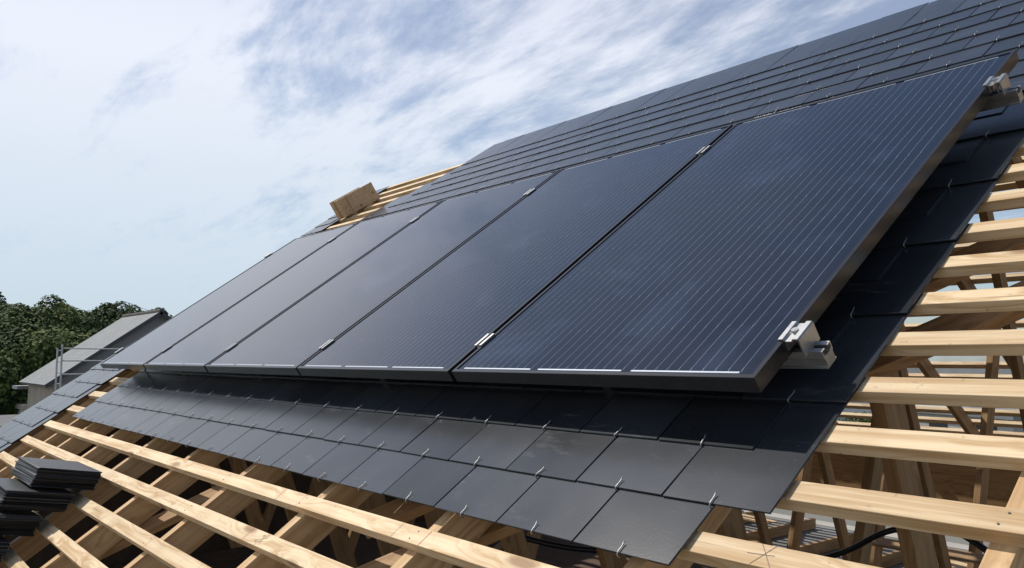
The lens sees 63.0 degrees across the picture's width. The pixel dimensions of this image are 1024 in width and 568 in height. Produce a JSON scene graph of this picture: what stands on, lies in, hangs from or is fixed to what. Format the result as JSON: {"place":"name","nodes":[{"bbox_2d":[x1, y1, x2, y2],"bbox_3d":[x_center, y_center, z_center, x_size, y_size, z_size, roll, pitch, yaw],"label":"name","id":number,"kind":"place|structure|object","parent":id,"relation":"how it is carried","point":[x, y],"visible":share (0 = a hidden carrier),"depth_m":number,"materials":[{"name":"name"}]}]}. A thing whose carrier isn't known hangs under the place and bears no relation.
{"place":"outdoors","nodes":[
{"label":"outdoors","id":0,"kind":"place"},
{"bbox_2d":[0,414,18,426],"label":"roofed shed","id":1,"kind":"structure","parent":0,"point":[4,419],"depth_m":44.43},
{"bbox_2d":[12,308,170,408],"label":"slate roofed house","id":2,"kind":"structure","parent":0,"point":[125,330],"depth_m":37.42,"materials":[{"name":"grey"}]},
{"bbox_2d":[0,0,1023,361],"label":"sky","id":3,"kind":"structure","parent":0,"point":[153,153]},
{"bbox_2d":[772,508,989,546],"bbox_3d":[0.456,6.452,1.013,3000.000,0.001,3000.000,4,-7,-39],"label":"ground","id":4,"kind":"structure","parent":0,"point":[952,539],"depth_m":32.77,"materials":[{"name":"grey concrete"}]},
{"bbox_2d":[0,292,172,414],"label":"woodland","id":5,"kind":"object","parent":4,"relation":"on","point":[61,327],"visible":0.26,"depth_m":58.44,"materials":[{"name":"green plant"}]},
{"bbox_2d":[54,344,119,390],"bbox_3d":[-15.814,6.081,35.824,6.921,6.910,0.700,4,-7,-39],"label":"scaffold","id":6,"kind":"object","parent":4,"relation":"on","point":[61,361],"visible":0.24,"depth_m":34.03,"materials":[{"name":"grey metal"}]},
{"bbox_2d":[714,510,984,567],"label":"house shell","id":7,"kind":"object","parent":4,"relation":"on","point":[823,530],"depth_m":7.89,"materials":[{"name":"concrete"}]},
{"bbox_2d":[0,142,1023,567],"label":"roof frame","id":8,"kind":"object","parent":7,"relation":"on","point":[158,502],"visible":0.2,"depth_m":2.36,"materials":[{"name":"brown wood"}]},
{"bbox_2d":[0,186,388,451],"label":"slate strip","id":9,"kind":"object","parent":8,"relation":"on","point":[20,426],"visible":0.62,"depth_m":5.72,"materials":[{"name":"grey stone"}]},
{"bbox_2d":[329,182,379,219],"bbox_3d":[-1.344,-0.713,7.143,0.370,0.168,0.151,-34,13,-29],"label":"wooden box","id":10,"kind":"object","parent":8,"relation":"on","point":[351,202],"visible":1,"depth_m":7.08,"materials":[{"name":"brown wood"}]},
{"bbox_2d":[107,521,712,567],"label":"loft deck","id":11,"kind":"structure","parent":8,"relation":"on","point":[366,551],"depth_m":6.35,"materials":[{"name":"brown wood"}]},
{"bbox_2d":[493,541,502,549],"bbox_3d":[-0.062,1.926,6.223,0.051,0.017,0.968,5,1,18],"label":"offcut board","id":12,"kind":"object","parent":11,"relation":"on","point":[498,546],"visible":0.04,"depth_m":6.10,"materials":[{"name":"brown wood"}]},
{"bbox_2d":[72,0,1023,565],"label":"slate roof","id":13,"kind":"structure","parent":8,"relation":"on","point":[656,476],"depth_m":2.24,"materials":[{"name":"grey stone"}]},
{"bbox_2d":[114,321,836,368],"bbox_3d":[-0.973,0.285,3.685,0.192,0.128,5.212,-40,20,-34],"label":"mounting rail","id":14,"kind":"object","parent":13,"relation":"attached to","point":[811,351],"visible":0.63,"depth_m":1.64,"materials":[{"name":"metal"}]},
{"bbox_2d":[100,222,357,369],"bbox_3d":[-1.875,0.070,5.592,1.650,0.036,1.000,-40,20,-34],"label":"solar panel","id":15,"kind":"object","parent":14,"relation":"attached to","point":[139,353],"visible":0.93,"depth_m":5.51,"materials":[{"name":"black"}]},
{"bbox_2d":[144,200,441,371],"bbox_3d":[-1.237,-0.001,4.800,1.650,0.036,1.000,-40,20,-34],"label":"solar panel","id":16,"kind":"object","parent":14,"relation":"attached to","point":[200,348],"visible":0.94,"depth_m":4.70,"materials":[{"name":"black"}]},
{"bbox_2d":[205,170,559,375],"bbox_3d":[-0.598,-0.071,4.007,1.650,0.036,1.000,-40,20,-34],"label":"solar panel","id":17,"kind":"object","parent":14,"relation":"attached to","point":[292,339],"visible":0.93,"depth_m":3.89,"materials":[{"name":"black"}]},
{"bbox_2d":[297,124,732,380],"bbox_3d":[0.037,-0.142,3.219,1.650,0.036,1.000,-40,20,-34],"label":"solar panel","id":18,"kind":"object","parent":14,"relation":"attached to","point":[439,320],"visible":0.94,"depth_m":3.07,"materials":[{"name":"black"}]},
{"bbox_2d":[452,50,1018,392],"bbox_3d":[0.675,-0.212,2.426,1.650,0.036,1.000,-40,20,-34],"label":"solar panel","id":19,"kind":"object","parent":14,"relation":"attached to","point":[725,260],"visible":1,"depth_m":2.22,"materials":[{"name":"black glass"}]},
{"bbox_2d":[264,73,1023,257],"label":"mounting rail","id":20,"kind":"object","parent":13,"relation":"attached to","point":[1006,94],"visible":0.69,"depth_m":2.35,"materials":[{"name":"metal"}]},
{"bbox_2d":[525,535,596,552],"bbox_3d":[0.128,1.131,3.957,1.206,0.233,0.050,-2,-6,24],"label":"cable","id":21,"kind":"object","parent":8,"relation":"hanging from","point":[562,546],"visible":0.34,"depth_m":3.90,"materials":[{"name":"black plastic"}]},
{"bbox_2d":[742,513,778,523],"bbox_3d":[1.666,1.714,6.216,0.172,0.017,0.678,8,-7,-34],"label":"offcut board","id":22,"kind":"object","parent":8,"relation":"on","point":[749,517],"visible":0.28,"depth_m":6.03,"materials":[{"name":"brown wood"}]},
{"bbox_2d":[822,527,987,557],"bbox_3d":[1.067,0.855,2.569,0.077,0.313,0.879,3,-6,-34],"label":"cable","id":23,"kind":"object","parent":8,"relation":"hanging from","point":[891,530],"visible":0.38,"depth_m":2.54,"materials":[{"name":"black plastic"}]},
{"bbox_2d":[872,537,984,563],"bbox_3d":[2.579,1.557,4.787,0.137,0.018,1.164,-4,-1,-42],"label":"offcut board","id":24,"kind":"object","parent":8,"relation":"on","point":[965,556],"visible":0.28,"depth_m":4.82,"materials":[{"name":"brown wood"}]},
{"bbox_3d":[-2.202,1.058,3.118,0.261,0.080,0.458,17,-14,-41],"label":"slate bundle","id":25,"kind":"object","parent":8,"relation":"on","visible":0},
{"bbox_2d":[0,536,9,561],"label":"slate bundle","id":26,"kind":"object","parent":25,"relation":"on","point":[4,544],"visible":0.98,"depth_m":3.14,"materials":[{"name":"black stone"}]},
{"bbox_2d":[0,509,40,536],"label":"slate bundle","id":27,"kind":"object","parent":26,"relation":"on","point":[18,523],"visible":0.83,"depth_m":3.23,"materials":[{"name":"black stone"}]},
{"bbox_2d":[0,478,74,511],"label":"slate bundle","id":28,"kind":"object","parent":27,"relation":"on","point":[17,494],"visible":0.92,"depth_m":3.30,"materials":[{"name":"black stone"}]},
{"bbox_2d":[11,457,101,490],"bbox_3d":[-1.942,0.804,3.551,0.256,0.080,0.448,17,-13,-39],"label":"slate bundle","id":29,"kind":"object","parent":28,"relation":"on","point":[47,473],"visible":1,"depth_m":3.43,"materials":[{"name":"grey stone"}]},
{"bbox_2d":[938,559,966,567],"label":"offcut board","id":30,"kind":"object","parent":7,"relation":"on","point":[958,564],"visible":0.08,"depth_m":5.41,"materials":[{"name":"brown wood"}]},
{"bbox_2d":[838,411,870,422],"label":"shrub","id":31,"kind":"object","parent":4,"relation":"on","point":[861,420],"visible":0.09,"depth_m":69.75,"materials":[{"name":"green plant"}]},
{"bbox_2d":[917,407,1023,432],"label":"grey garage","id":32,"kind":"structure","parent":4,"relation":"on","point":[1000,418],"depth_m":58.14,"materials":[{"name":"concrete"}]},
{"bbox_2d":[929,423,947,427],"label":"window","id":33,"kind":"structure","parent":32,"relation":"in","point":[943,425],"depth_m":59.32,"materials":[{"name":"grey"}]},
{"bbox_2d":[907,368,1018,409],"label":"long hall","id":34,"kind":"structure","parent":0,"point":[957,371],"depth_m":86.32,"materials":[{"name":"grey metal"}]},
{"label":"grass field","id":35,"kind":"structure","parent":0,"visible":0},
{"bbox_2d":[15,403,26,413],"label":"white outbuilding","id":36,"kind":"structure","parent":35,"relation":"on","point":[22,407],"depth_m":53.37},
{"bbox_2d":[0,308,122,414],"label":"woodland understory","id":37,"kind":"object","parent":35,"relation":"on","point":[29,357],"visible":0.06,"depth_m":56.71,"materials":[{"name":"green plant"}]},
{"bbox_2d":[836,402,871,421],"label":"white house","id":38,"kind":"structure","parent":35,"relation":"on","point":[855,410],"depth_m":73.14,"materials":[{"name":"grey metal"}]}
]}

